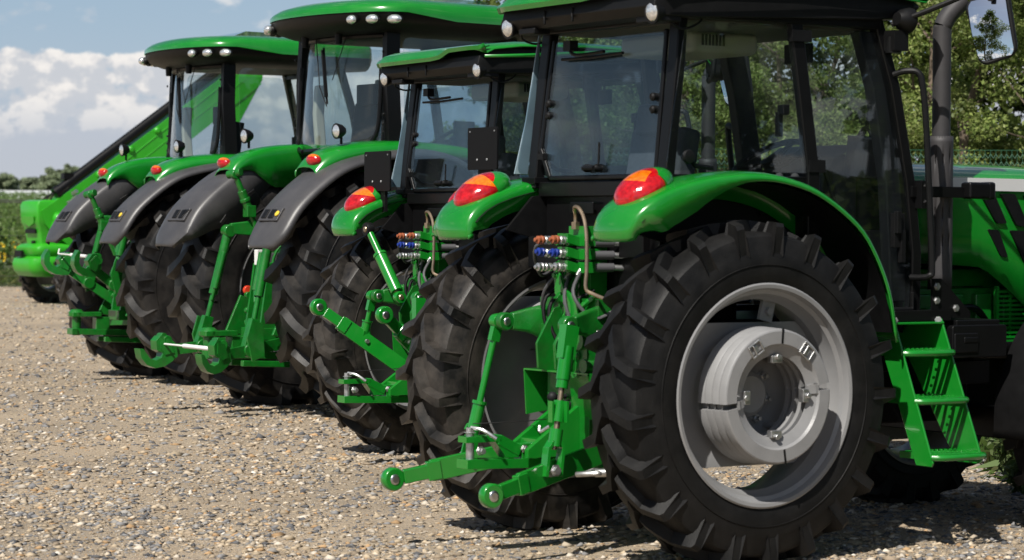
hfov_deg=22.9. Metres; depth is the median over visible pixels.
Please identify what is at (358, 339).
utility tractor
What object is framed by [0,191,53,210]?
crop plants
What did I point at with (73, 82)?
sky
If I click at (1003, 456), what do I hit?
weed plant
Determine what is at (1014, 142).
leafy tree
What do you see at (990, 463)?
roadside grass
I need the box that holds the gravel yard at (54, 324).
[0,286,1023,559]
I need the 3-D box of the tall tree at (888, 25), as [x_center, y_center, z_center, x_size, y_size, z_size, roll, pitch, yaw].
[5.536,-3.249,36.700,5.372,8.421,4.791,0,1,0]
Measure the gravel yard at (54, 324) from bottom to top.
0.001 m
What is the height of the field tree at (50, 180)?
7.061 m
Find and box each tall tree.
[429,0,718,173]
[572,41,864,172]
[718,0,1023,166]
[894,21,1023,166]
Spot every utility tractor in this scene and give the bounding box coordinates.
[302,42,892,452]
[381,0,1023,559]
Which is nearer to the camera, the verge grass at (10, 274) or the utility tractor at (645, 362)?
the utility tractor at (645, 362)
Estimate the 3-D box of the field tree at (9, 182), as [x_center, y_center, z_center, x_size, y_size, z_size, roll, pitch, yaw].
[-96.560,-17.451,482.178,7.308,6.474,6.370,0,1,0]
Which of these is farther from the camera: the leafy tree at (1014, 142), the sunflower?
the sunflower
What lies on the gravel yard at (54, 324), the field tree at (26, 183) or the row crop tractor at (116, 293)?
the row crop tractor at (116, 293)
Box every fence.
[0,199,49,286]
[608,148,1023,172]
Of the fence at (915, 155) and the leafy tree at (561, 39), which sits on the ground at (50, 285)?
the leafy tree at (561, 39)
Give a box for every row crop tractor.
[41,31,378,384]
[134,0,559,409]
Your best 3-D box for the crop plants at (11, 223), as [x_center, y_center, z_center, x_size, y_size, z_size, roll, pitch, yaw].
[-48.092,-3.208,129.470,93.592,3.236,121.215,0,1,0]
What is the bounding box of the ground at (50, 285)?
[0,199,1001,478]
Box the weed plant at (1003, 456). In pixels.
[986,438,1015,483]
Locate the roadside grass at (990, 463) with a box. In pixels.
[971,437,1012,482]
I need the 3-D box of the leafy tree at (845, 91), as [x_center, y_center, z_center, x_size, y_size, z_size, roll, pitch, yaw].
[3.646,-1.837,31.838,3.883,5.748,3.425,1,1,38]
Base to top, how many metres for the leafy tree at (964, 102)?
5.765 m
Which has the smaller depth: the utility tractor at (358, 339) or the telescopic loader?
the utility tractor at (358, 339)
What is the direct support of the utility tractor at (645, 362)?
on the gravel yard at (54, 324)
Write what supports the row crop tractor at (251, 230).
on the gravel yard at (54, 324)
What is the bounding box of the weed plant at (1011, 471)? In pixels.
[995,452,1023,493]
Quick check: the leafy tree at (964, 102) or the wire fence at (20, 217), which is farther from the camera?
the wire fence at (20, 217)
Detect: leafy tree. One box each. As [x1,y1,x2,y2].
[443,36,660,174]
[568,37,799,173]
[679,28,953,170]
[763,0,1023,169]
[911,0,1023,166]
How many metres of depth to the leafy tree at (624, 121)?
32.28 m
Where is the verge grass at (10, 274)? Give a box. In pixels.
[0,264,52,286]
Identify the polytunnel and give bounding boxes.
[0,190,50,198]
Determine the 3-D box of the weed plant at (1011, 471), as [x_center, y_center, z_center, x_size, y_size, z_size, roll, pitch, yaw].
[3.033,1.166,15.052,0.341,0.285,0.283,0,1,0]
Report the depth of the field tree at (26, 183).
492.69 m
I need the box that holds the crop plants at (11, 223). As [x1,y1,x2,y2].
[0,201,26,267]
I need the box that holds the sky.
[0,0,1023,179]
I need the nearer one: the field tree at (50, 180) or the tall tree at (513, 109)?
the tall tree at (513, 109)
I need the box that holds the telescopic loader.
[12,73,262,302]
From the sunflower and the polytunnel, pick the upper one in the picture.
the polytunnel
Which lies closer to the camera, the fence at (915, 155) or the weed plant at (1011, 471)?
the weed plant at (1011, 471)
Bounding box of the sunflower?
[0,252,6,268]
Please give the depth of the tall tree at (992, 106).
35.45 m
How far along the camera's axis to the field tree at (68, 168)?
480.64 m
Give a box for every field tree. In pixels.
[0,172,22,189]
[18,177,38,190]
[30,166,62,190]
[56,163,79,179]
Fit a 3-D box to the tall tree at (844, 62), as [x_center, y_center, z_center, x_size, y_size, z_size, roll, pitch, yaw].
[3.257,-3.188,37.981,5.254,8.190,5.234,1,2,43]

